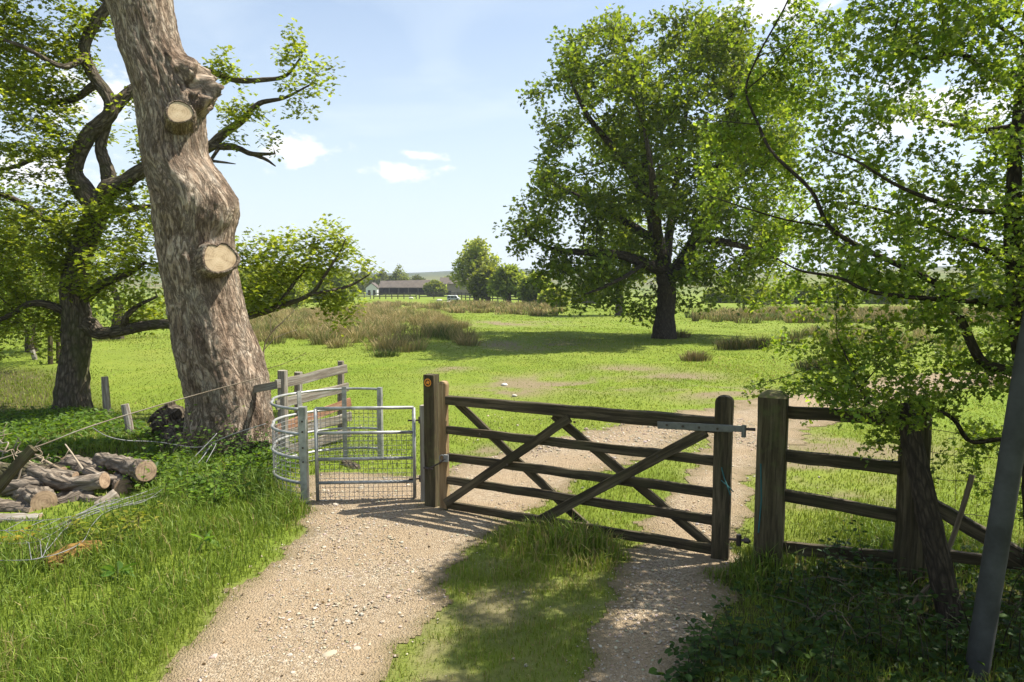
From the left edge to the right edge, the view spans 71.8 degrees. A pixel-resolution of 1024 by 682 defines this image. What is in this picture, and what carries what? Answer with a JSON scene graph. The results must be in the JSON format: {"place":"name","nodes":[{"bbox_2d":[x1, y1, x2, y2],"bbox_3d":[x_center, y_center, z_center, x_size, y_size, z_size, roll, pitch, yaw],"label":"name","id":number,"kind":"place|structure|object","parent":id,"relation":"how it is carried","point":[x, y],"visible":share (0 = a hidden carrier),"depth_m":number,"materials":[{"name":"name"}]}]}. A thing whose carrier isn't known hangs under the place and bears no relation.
{"place":"outdoors","nodes":[
{"label":"outdoors","id":0,"kind":"place"},
{"bbox_2d":[365,283,378,294],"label":"white gable building","id":1,"kind":"structure","parent":0,"point":[372,287],"depth_m":201.51,"materials":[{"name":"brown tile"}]},
{"bbox_2d":[440,277,469,294],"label":"stone barn","id":2,"kind":"structure","parent":0,"point":[451,287],"depth_m":206.51,"materials":[{"name":"grey tile"}]},
{"bbox_2d":[0,306,1022,513],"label":"pasture grass","id":3,"kind":"structure","parent":0,"point":[120,445],"depth_m":15.14,"materials":[{"name":"plant"}]},
{"bbox_2d":[0,266,1023,681],"bbox_3d":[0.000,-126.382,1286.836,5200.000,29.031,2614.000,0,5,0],"label":"ground","id":4,"kind":"structure","parent":0,"point":[496,612],"depth_m":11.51,"materials":[{"name":"plant"}]},
{"bbox_2d":[0,501,32,512],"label":"log","id":5,"kind":"object","parent":4,"relation":"on","point":[7,506],"visible":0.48,"depth_m":7.32,"materials":[{"name":"brown wood"}]},
{"bbox_2d":[0,445,37,493],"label":"leaning plank","id":6,"kind":"object","parent":4,"relation":"on","point":[19,462],"visible":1,"depth_m":7.34,"materials":[{"name":"wood"}]},
{"bbox_2d":[0,513,43,522],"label":"log","id":7,"kind":"object","parent":4,"relation":"on","point":[15,516],"visible":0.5,"depth_m":7.01,"materials":[{"name":"brown wood"}]},
{"bbox_2d":[0,476,53,496],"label":"log","id":8,"kind":"object","parent":4,"relation":"on","point":[11,487],"visible":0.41,"depth_m":7.84,"materials":[{"name":"brown wood"}]},
{"bbox_2d":[22,468,78,477],"bbox_3d":[-5.218,1.536,8.019,0.630,0.167,0.210,0,5,0],"label":"log","id":9,"kind":"object","parent":8,"relation":"on","point":[69,473],"visible":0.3,"depth_m":7.96,"materials":[{"name":"brown wood"}]},
{"bbox_2d":[0,178,64,349],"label":"maple tree","id":10,"kind":"object","parent":4,"relation":"on","point":[34,275],"visible":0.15,"depth_m":18.52,"materials":[{"name":"green plant"}]},
{"bbox_2d":[0,461,67,479],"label":"log","id":11,"kind":"object","parent":4,"relation":"on","point":[3,466],"visible":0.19,"depth_m":8.35,"materials":[{"name":"brown wood"}]},
{"bbox_2d":[11,485,59,510],"bbox_3d":[-5.355,1.724,7.821,1.364,0.454,0.302,5,7,42],"label":"log","id":12,"kind":"object","parent":4,"relation":"on","point":[37,497],"visible":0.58,"depth_m":7.38,"materials":[{"name":"brown wood"}]},
{"bbox_2d":[26,465,109,491],"bbox_3d":[-4.955,1.530,7.816,1.145,0.252,0.257,2,6,19],"label":"log","id":13,"kind":"object","parent":12,"relation":"on","point":[56,480],"visible":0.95,"depth_m":7.68,"materials":[{"name":"brown wood"}]},
{"bbox_2d":[0,423,71,478],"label":"brushwood heap","id":14,"kind":"object","parent":4,"relation":"on","point":[16,455],"visible":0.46,"depth_m":8.59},
{"bbox_2d":[0,518,76,544],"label":"bramble bush","id":15,"kind":"object","parent":4,"relation":"on","point":[29,527],"visible":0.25,"depth_m":6.26,"materials":[{"name":"green plant"}]},
{"bbox_2d":[0,254,102,351],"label":"tree foliage","id":16,"kind":"object","parent":4,"relation":"on","point":[31,346],"visible":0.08,"depth_m":22.42,"materials":[{"name":"green plant"}]},
{"bbox_2d":[41,540,107,570],"bbox_3d":[-3.667,1.787,5.941,0.199,0.190,0.485,4,7,38],"label":"log","id":17,"kind":"object","parent":4,"relation":"on","point":[62,556],"visible":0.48,"depth_m":5.86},
{"bbox_2d":[57,489,94,502],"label":"log","id":18,"kind":"object","parent":4,"relation":"on","point":[71,495],"visible":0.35,"depth_m":7.55,"materials":[{"name":"brown wood"}]},
{"bbox_2d":[0,483,166,560],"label":"wire netting","id":19,"kind":"object","parent":4,"relation":"on","point":[82,513],"visible":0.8,"depth_m":6.60,"materials":[{"name":"metal"}]},
{"bbox_2d":[58,454,114,475],"bbox_3d":[-5.055,1.541,8.426,0.835,0.304,0.318,3,6,28],"label":"log","id":20,"kind":"object","parent":4,"relation":"on","point":[69,460],"visible":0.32,"depth_m":8.35,"materials":[{"name":"brown wood"}]},
{"bbox_2d":[101,376,110,414],"bbox_3d":[-7.231,1.062,12.600,0.143,0.860,0.133,0,5,0],"label":"fence post","id":21,"kind":"object","parent":4,"relation":"on","point":[106,402],"visible":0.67,"depth_m":12.55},
{"bbox_2d":[93,489,119,505],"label":"log","id":22,"kind":"object","parent":4,"relation":"on","point":[111,494],"visible":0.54,"depth_m":7.46,"materials":[{"name":"brown wood"}]},
{"bbox_2d":[61,501,162,549],"bbox_3d":[-3.497,1.658,6.401,0.776,0.273,0.872,4,7,38],"label":"bramble bush","id":23,"kind":"object","parent":4,"relation":"on","point":[123,518],"visible":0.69,"depth_m":6.32,"materials":[{"name":"green plant"}]},
{"bbox_2d":[101,561,136,582],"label":"dock plant","id":24,"kind":"object","parent":4,"relation":"on","point":[108,569],"visible":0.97,"depth_m":5.49,"materials":[{"name":"green plant"}]},
{"bbox_2d":[110,472,134,494],"bbox_3d":[-4.375,1.602,7.925,0.235,0.254,0.479,-4,6,-34],"label":"log","id":25,"kind":"object","parent":4,"relation":"on","point":[119,486],"visible":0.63,"depth_m":7.73,"materials":[{"name":"brown wood"}]},
{"bbox_2d":[82,466,123,485],"bbox_3d":[-4.602,1.534,7.958,0.744,0.153,0.167,3,6,28],"label":"log","id":26,"kind":"object","parent":25,"relation":"on","point":[86,470],"visible":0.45,"depth_m":8.01,"materials":[{"name":"brown wood"}]},
{"bbox_2d":[92,452,156,482],"bbox_3d":[-4.430,1.393,8.058,1.239,0.279,0.246,4,7,40],"label":"log","id":27,"kind":"object","parent":25,"relation":"on","point":[122,464],"visible":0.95,"depth_m":7.80,"materials":[{"name":"brown wood"}]},
{"bbox_2d":[88,256,166,339],"bbox_3d":[-15.164,-1.532,26.989,4.357,3.583,3.179,-3,6,-26],"label":"tree foliage","id":28,"kind":"object","parent":4,"relation":"on","point":[112,317],"visible":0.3,"depth_m":27.15,"materials":[{"name":"green plant"}]},
{"bbox_2d":[121,403,133,438],"bbox_3d":[-5.667,1.258,10.449,0.191,0.670,0.126,0,5,0],"label":"fence post","id":29,"kind":"object","parent":4,"relation":"on","point":[125,409],"visible":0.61,"depth_m":10.40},
{"bbox_2d":[0,403,298,502],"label":"undergrowth","id":30,"kind":"object","parent":4,"relation":"on","point":[30,429],"visible":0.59,"depth_m":10.13,"materials":[{"name":"green plant"}]},
{"bbox_2d":[122,453,198,496],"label":"bramble bush","id":31,"kind":"object","parent":4,"relation":"on","point":[159,472],"visible":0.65,"depth_m":7.80,"materials":[{"name":"green plant"}]},
{"bbox_2d":[147,402,184,451],"bbox_3d":[-4.803,1.363,10.230,0.711,0.952,1.134,-5,7,-43],"label":"rotten stump","id":32,"kind":"object","parent":4,"relation":"on","point":[174,412],"visible":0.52,"depth_m":10.15,"materials":[{"name":"brown wood"}]},
{"bbox_2d":[99,399,239,461],"bbox_3d":[-4.298,1.162,9.134,1.756,0.858,0.841,-3,6,-30],"label":"bramble bush","id":33,"kind":"object","parent":4,"relation":"on","point":[184,440],"visible":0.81,"depth_m":9.14,"materials":[{"name":"green plant"}]},
{"bbox_2d":[93,424,264,463],"bbox_3d":[-4.174,1.379,8.700,2.022,0.629,0.832,1,5,8],"label":"slack wire","id":34,"kind":"object","parent":4,"relation":"on","point":[188,446],"visible":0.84,"depth_m":8.93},
{"bbox_2d":[105,0,277,461],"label":"dead oak","id":35,"kind":"object","parent":4,"relation":"on","point":[194,199],"visible":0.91,"depth_m":9.25,"materials":[{"name":"brown plant"}]},
{"bbox_2d":[0,376,262,459],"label":"fence wire","id":36,"kind":"object","parent":35,"relation":"attached to","point":[131,413],"visible":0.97,"depth_m":8.75,"materials":[{"name":"rusty steel"}]},
{"bbox_2d":[0,0,388,414],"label":"crooked oak","id":37,"kind":"object","parent":4,"relation":"on","point":[78,324],"visible":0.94,"depth_m":12.77,"materials":[{"name":"green plant"}]},
{"bbox_2d":[190,530,220,550],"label":"dock plant","id":38,"kind":"object","parent":4,"relation":"on","point":[207,537],"visible":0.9,"depth_m":6.12,"materials":[{"name":"green plant"}]},
{"bbox_2d":[158,463,254,509],"bbox_3d":[-3.156,1.532,7.495,0.982,0.365,0.910,1,5,16],"label":"bramble bush","id":39,"kind":"object","parent":4,"relation":"on","point":[199,481],"visible":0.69,"depth_m":7.37,"materials":[{"name":"green plant"}]},
{"bbox_2d":[186,421,271,463],"bbox_3d":[-3.556,1.349,9.046,0.977,0.506,0.936,0,5,0],"label":"bramble bush","id":40,"kind":"object","parent":4,"relation":"on","point":[243,448],"visible":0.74,"depth_m":9.16,"materials":[{"name":"green plant"}]},
{"bbox_2d":[213,451,298,483],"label":"bramble bush","id":41,"kind":"object","parent":4,"relation":"on","point":[262,470],"visible":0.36,"depth_m":8.01,"materials":[{"name":"green plant"}]},
{"bbox_2d":[238,261,312,310],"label":"tree foliage","id":42,"kind":"object","parent":4,"relation":"on","point":[296,293],"visible":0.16,"depth_m":61.10,"materials":[{"name":"green plant"}]},
{"bbox_2d":[263,306,305,368],"bbox_3d":[-3.358,0.479,10.387,0.686,1.986,0.024,0,5,0],"label":"bare sapling","id":43,"kind":"object","parent":4,"relation":"on","point":[273,330],"visible":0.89,"depth_m":10.33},
{"bbox_2d":[254,361,351,454],"bbox_3d":[-3.043,1.014,10.022,1.084,1.374,1.273,2,6,23],"label":"old rail fence","id":44,"kind":"object","parent":4,"relation":"on","point":[282,382],"visible":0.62,"depth_m":9.78,"materials":[{"name":"wood"}]},
{"bbox_2d":[286,268,360,302],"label":"tree foliage","id":45,"kind":"object","parent":4,"relation":"on","point":[336,281],"visible":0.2,"depth_m":99.58,"materials":[{"name":"green plant"}]},
{"bbox_2d":[270,387,419,502],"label":"kissing gate","id":46,"kind":"structure","parent":4,"relation":"on","point":[303,432],"depth_m":7.52,"materials":[{"name":"metal"}]},
{"bbox_2d":[353,266,373,292],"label":"thin tree","id":47,"kind":"object","parent":4,"relation":"on","point":[361,286],"visible":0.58,"depth_m":232.04,"materials":[{"name":"green plant"}]},
{"bbox_2d":[249,303,484,352],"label":"rushes","id":48,"kind":"object","parent":4,"relation":"on","point":[375,324],"visible":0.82,"depth_m":28.46,"materials":[{"name":"plant"}]},
{"bbox_2d":[369,269,393,284],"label":"thin tree","id":49,"kind":"object","parent":4,"relation":"on","point":[383,276],"visible":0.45,"depth_m":232.82,"materials":[{"name":"green plant"}]},
{"bbox_2d":[366,349,400,357],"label":"rush tussock","id":50,"kind":"object","parent":4,"relation":"on","point":[384,354],"visible":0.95,"depth_m":21.17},
{"bbox_2d":[351,299,425,309],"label":"rushes","id":51,"kind":"object","parent":4,"relation":"on","point":[390,304],"visible":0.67,"depth_m":73.74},
{"bbox_2d":[373,292,416,298],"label":"pasture fence","id":52,"kind":"object","parent":4,"relation":"on","point":[391,293],"visible":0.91,"depth_m":129.40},
{"bbox_2d":[388,264,410,280],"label":"thin tree","id":53,"kind":"object","parent":4,"relation":"on","point":[396,274],"visible":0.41,"depth_m":232.61,"materials":[{"name":"green plant"}]},
{"bbox_2d":[379,280,429,294],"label":"open barn","id":54,"kind":"structure","parent":4,"relation":"on","point":[407,286],"depth_m":206.41,"materials":[{"name":"metal"}]},
{"bbox_2d":[419,404,424,501],"bbox_3d":[-0.923,1.289,7.479,0.062,1.239,0.093,3,6,26],"label":"gate hanging post","id":55,"kind":"object","parent":4,"relation":"on","point":[422,470],"visible":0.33,"depth_m":7.43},
{"bbox_2d":[423,373,439,507],"bbox_3d":[-0.833,1.134,7.299,0.129,1.587,0.151,2,6,25],"label":"waymark post","id":56,"kind":"object","parent":4,"relation":"on","point":[431,436],"visible":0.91,"depth_m":7.25,"materials":[{"name":"brown wood"}]},
{"bbox_2d":[422,279,448,295],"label":"hedge bush","id":57,"kind":"object","parent":4,"relation":"on","point":[431,286],"visible":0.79,"depth_m":164.98,"materials":[{"name":"green plant"}]},
{"bbox_2d":[448,236,503,300],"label":"ash tree","id":58,"kind":"object","parent":4,"relation":"on","point":[475,256],"visible":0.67,"depth_m":110.22,"materials":[{"name":"green plant"}]},
{"bbox_2d":[465,264,496,299],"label":"tree","id":59,"kind":"object","parent":4,"relation":"on","point":[477,283],"visible":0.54,"depth_m":104.43,"materials":[{"name":"green plant"}]},
{"bbox_2d":[419,299,565,316],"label":"rushes","id":60,"kind":"object","parent":4,"relation":"on","point":[531,308],"visible":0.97,"depth_m":62.24,"materials":[{"name":"plant"}]},
{"bbox_2d":[486,263,526,301],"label":"tree","id":61,"kind":"object","parent":4,"relation":"on","point":[503,281],"visible":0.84,"depth_m":92.30,"materials":[{"name":"green plant"}]},
{"bbox_2d":[419,292,597,307],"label":"pasture fence","id":62,"kind":"object","parent":4,"relation":"on","point":[457,294],"visible":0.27,"depth_m":121.46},
{"bbox_2d":[515,271,552,302],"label":"tree","id":63,"kind":"object","parent":4,"relation":"on","point":[529,294],"visible":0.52,"depth_m":83.83,"materials":[{"name":"green plant"}]},
{"bbox_2d":[536,284,571,306],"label":"field tree","id":64,"kind":"object","parent":4,"relation":"on","point":[542,297],"visible":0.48,"depth_m":72.91,"materials":[{"name":"green plant"}]},
{"bbox_2d":[575,193,664,315],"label":"tree foliage","id":65,"kind":"object","parent":4,"relation":"on","point":[644,280],"visible":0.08,"depth_m":49.56,"materials":[{"name":"green plant"}]},
{"bbox_2d":[492,0,822,338],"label":"oak tree","id":66,"kind":"object","parent":4,"relation":"on","point":[721,50],"visible":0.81,"depth_m":25.07,"materials":[{"name":"green plant"}]},
{"bbox_2d":[678,350,717,361],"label":"rush tussock","id":67,"kind":"object","parent":4,"relation":"on","point":[693,356],"visible":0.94,"depth_m":20.31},
{"bbox_2d":[675,610,731,663],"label":"nettle plant","id":68,"kind":"object","parent":4,"relation":"on","point":[708,619],"visible":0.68,"depth_m":4.36,"materials":[{"name":"green plant"}]},
{"bbox_2d":[672,625,735,681],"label":"nettle plant","id":69,"kind":"object","parent":4,"relation":"on","point":[694,658],"visible":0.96,"depth_m":4.13,"materials":[{"name":"green plant"}]},
{"bbox_2d":[701,283,740,302],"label":"moor bush","id":70,"kind":"object","parent":4,"relation":"on","point":[718,297],"visible":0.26,"depth_m":95.27,"materials":[{"name":"green plant"}]},
{"bbox_2d":[712,598,751,659],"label":"nettle plant","id":71,"kind":"object","parent":4,"relation":"on","point":[738,639],"visible":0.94,"depth_m":4.37,"materials":[{"name":"green plant"}]},
{"bbox_2d":[711,334,770,349],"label":"rush tussock","id":72,"kind":"object","parent":4,"relation":"on","point":[738,344],"visible":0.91,"depth_m":23.32,"materials":[{"name":"plant"}]},
{"bbox_2d":[739,286,778,304],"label":"moor bush","id":73,"kind":"object","parent":4,"relation":"on","point":[758,291],"visible":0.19,"depth_m":85.59,"materials":[{"name":"green plant"}]},
{"bbox_2d":[746,390,788,571],"bbox_3d":[2.088,1.272,5.883,0.348,1.738,0.226,2,6,25],"label":"gate post","id":74,"kind":"object","parent":4,"relation":"on","point":[771,469],"visible":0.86,"depth_m":5.75,"materials":[{"name":"wood"}]},
{"bbox_2d":[427,380,750,560],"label":"field gate","id":75,"kind":"structure","parent":74,"relation":"attached to","point":[721,426],"depth_m":6.45,"materials":[{"name":"wood"}]},
{"bbox_2d":[755,605,792,670],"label":"nettle plant","id":76,"kind":"object","parent":4,"relation":"on","point":[773,640],"visible":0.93,"depth_m":4.30,"materials":[{"name":"green plant"}]},
{"bbox_2d":[764,563,817,608],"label":"nettle plant","id":77,"kind":"object","parent":4,"relation":"on","point":[780,591],"visible":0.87,"depth_m":5.21,"materials":[{"name":"green plant"}]},
{"bbox_2d":[771,280,818,303],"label":"moor bush","id":78,"kind":"object","parent":4,"relation":"on","point":[795,299],"visible":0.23,"depth_m":90.17,"materials":[{"name":"green plant"}]},
{"bbox_2d":[793,355,834,370],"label":"rush tussock","id":79,"kind":"object","parent":4,"relation":"on","point":[807,365],"visible":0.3,"depth_m":18.14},
{"bbox_2d":[792,553,846,629],"bbox_3d":[2.055,1.723,4.903,0.267,0.500,0.469,-3,6,-29],"label":"nettle plant","id":80,"kind":"object","parent":4,"relation":"on","point":[800,613],"visible":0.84,"depth_m":4.86,"materials":[{"name":"green plant"}]},
{"bbox_2d":[811,612,850,679],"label":"nettle plant","id":81,"kind":"object","parent":4,"relation":"on","point":[824,660],"visible":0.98,"depth_m":4.20,"materials":[{"name":"green plant"}]},
{"bbox_2d":[810,281,857,302],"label":"moor bush","id":82,"kind":"object","parent":4,"relation":"on","point":[820,285],"visible":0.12,"depth_m":96.78,"materials":[{"name":"green plant"}]},
{"bbox_2d":[648,544,1023,681],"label":"undergrowth","id":83,"kind":"object","parent":4,"relation":"on","point":[763,671],"visible":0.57,"depth_m":4.52,"materials":[{"name":"green plant"}]},
{"bbox_2d":[815,520,866,577],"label":"nettle plant","id":84,"kind":"object","parent":4,"relation":"on","point":[830,557],"visible":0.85,"depth_m":5.64,"materials":[{"name":"green plant"}]},
{"bbox_2d":[684,303,1004,325],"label":"rushes","id":85,"kind":"object","parent":4,"relation":"on","point":[725,314],"visible":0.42,"depth_m":43.41,"materials":[{"name":"plant"}]},
{"bbox_2d":[829,536,873,599],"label":"nettle plant","id":86,"kind":"object","parent":4,"relation":"on","point":[840,568],"visible":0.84,"depth_m":5.28,"materials":[{"name":"green plant"}]},
{"bbox_2d":[683,0,1023,596],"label":"hawthorn tree","id":87,"kind":"object","parent":4,"relation":"on","point":[1008,251],"visible":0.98,"depth_m":4.96,"materials":[{"name":"green plant"}]},
{"bbox_2d":[851,520,893,584],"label":"nettle plant","id":88,"kind":"object","parent":4,"relation":"on","point":[871,565],"visible":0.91,"depth_m":5.49,"materials":[{"name":"green plant"}]},
{"bbox_2d":[861,281,916,303],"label":"moor bush","id":89,"kind":"object","parent":4,"relation":"on","point":[870,299],"visible":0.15,"depth_m":92.16,"materials":[{"name":"green plant"}]},
{"bbox_2d":[868,602,915,665],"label":"nettle plant","id":90,"kind":"object","parent":4,"relation":"on","point":[907,631],"visible":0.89,"depth_m":4.37,"materials":[{"name":"green plant"}]},
{"bbox_2d":[765,558,1021,652],"bbox_3d":[2.896,1.819,4.913,2.124,0.707,1.085,-2,5,-16],"label":"twig tangle","id":91,"kind":"object","parent":4,"relation":"on","point":[852,597],"visible":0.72,"depth_m":4.78,"materials":[{"name":"wood"}]},
{"bbox_2d":[782,320,1007,351],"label":"rushes","id":92,"kind":"object","parent":4,"relation":"on","point":[918,333],"visible":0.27,"depth_m":26.85,"materials":[{"name":"plant"}]},
{"bbox_2d":[783,397,1022,581],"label":"rail fence","id":93,"kind":"object","parent":4,"relation":"on","point":[907,543],"visible":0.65,"depth_m":5.61,"materials":[{"name":"wood"}]},
{"bbox_2d":[932,429,1022,545],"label":"wire fence","id":94,"kind":"object","parent":93,"relation":"attached to","point":[955,480],"visible":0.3,"depth_m":5.68,"materials":[{"name":"metal"}]},
{"bbox_2d":[886,557,944,623],"bbox_3d":[2.831,1.778,4.988,0.241,0.378,0.429,-3,6,-31],"label":"nettle plant","id":95,"kind":"object","parent":4,"relation":"on","point":[935,596],"visible":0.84,"depth_m":4.94,"materials":[{"name":"green plant"}]},
{"bbox_2d":[875,582,964,677],"bbox_3d":[2.520,1.778,4.333,0.472,0.500,0.304,0,5,0],"label":"nettle plant","id":96,"kind":"object","parent":4,"relation":"on","point":[914,638],"visible":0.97,"depth_m":4.33,"materials":[{"name":"green plant"}]},
{"bbox_2d":[897,403,963,629],"bbox_3d":[2.938,1.320,5.007,0.220,1.689,0.641,-2,6,-21],"label":"leaning tree trunk","id":97,"kind":"object","parent":4,"relation":"on","point":[936,552],"visible":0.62,"depth_m":4.90,"materials":[{"name":"brown plant"}]},
{"bbox_2d":[894,474,974,625],"bbox_3d":[2.975,1.463,5.039,0.777,0.980,0.118,-2,6,-24],"label":"dead stick","id":98,"kind":"object","parent":4,"relation":"on","point":[966,495],"visible":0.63,"depth_m":5.12,"materials":[{"name":"wood"}]},
{"bbox_2d":[933,612,968,664],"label":"nettle plant","id":99,"kind":"object","parent":4,"relation":"on","point":[962,646],"visible":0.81,"depth_m":4.41,"materials":[{"name":"green plant"}]},
{"bbox_2d":[960,578,1004,624],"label":"nettle plant","id":100,"kind":"object","parent":4,"relation":"on","point":[968,612],"visible":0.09,"depth_m":4.75,"materials":[{"name":"green plant"}]},
{"bbox_2d":[942,588,1023,665],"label":"nettle plant","id":101,"kind":"object","parent":4,"relation":"on","point":[1007,622],"visible":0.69,"depth_m":4.37,"materials":[{"name":"green plant"}]},
{"bbox_2d":[964,274,1006,304],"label":"moor bush","id":102,"kind":"object","parent":4,"relation":"on","point":[996,283],"visible":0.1,"depth_m":92.22,"materials":[{"name":"green plant"}]},
{"bbox_2d":[964,308,1023,681],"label":"leaning pole","id":103,"kind":"object","parent":4,"relation":"on","point":[993,566],"visible":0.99,"depth_m":4.19,"materials":[{"name":"wood"}]},
{"bbox_2d":[998,590,1023,651],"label":"nettle plant","id":104,"kind":"object","parent":4,"relation":"on","point":[1016,630],"visible":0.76,"depth_m":4.55,"materials":[{"name":"green plant"}]},
{"bbox_2d":[1002,551,1023,607],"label":"nettle plant","id":105,"kind":"object","parent":4,"relation":"on","point":[1019,587],"visible":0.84,"depth_m":5.02,"materials":[{"name":"green plant"}]},
{"bbox_2d":[0,0,1023,272],"label":"sky","id":106,"kind":"structure","parent":0,"point":[425,142],"materials":[{"name":"blue"}]},
{"bbox_2d":[50,372,1010,681],"bbox_3d":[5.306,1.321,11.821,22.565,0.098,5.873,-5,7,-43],"label":"path","id":107,"kind":"structure","parent":0,"point":[235,660],"depth_m":5.59,"materials":[{"name":"gravel"}]},
{"bbox_2d":[84,466,910,681],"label":"fallen leaves","id":108,"kind":"object","parent":107,"relation":"on","point":[460,604],"visible":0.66,"depth_m":5.26,"materials":[{"name":"brown plant"}]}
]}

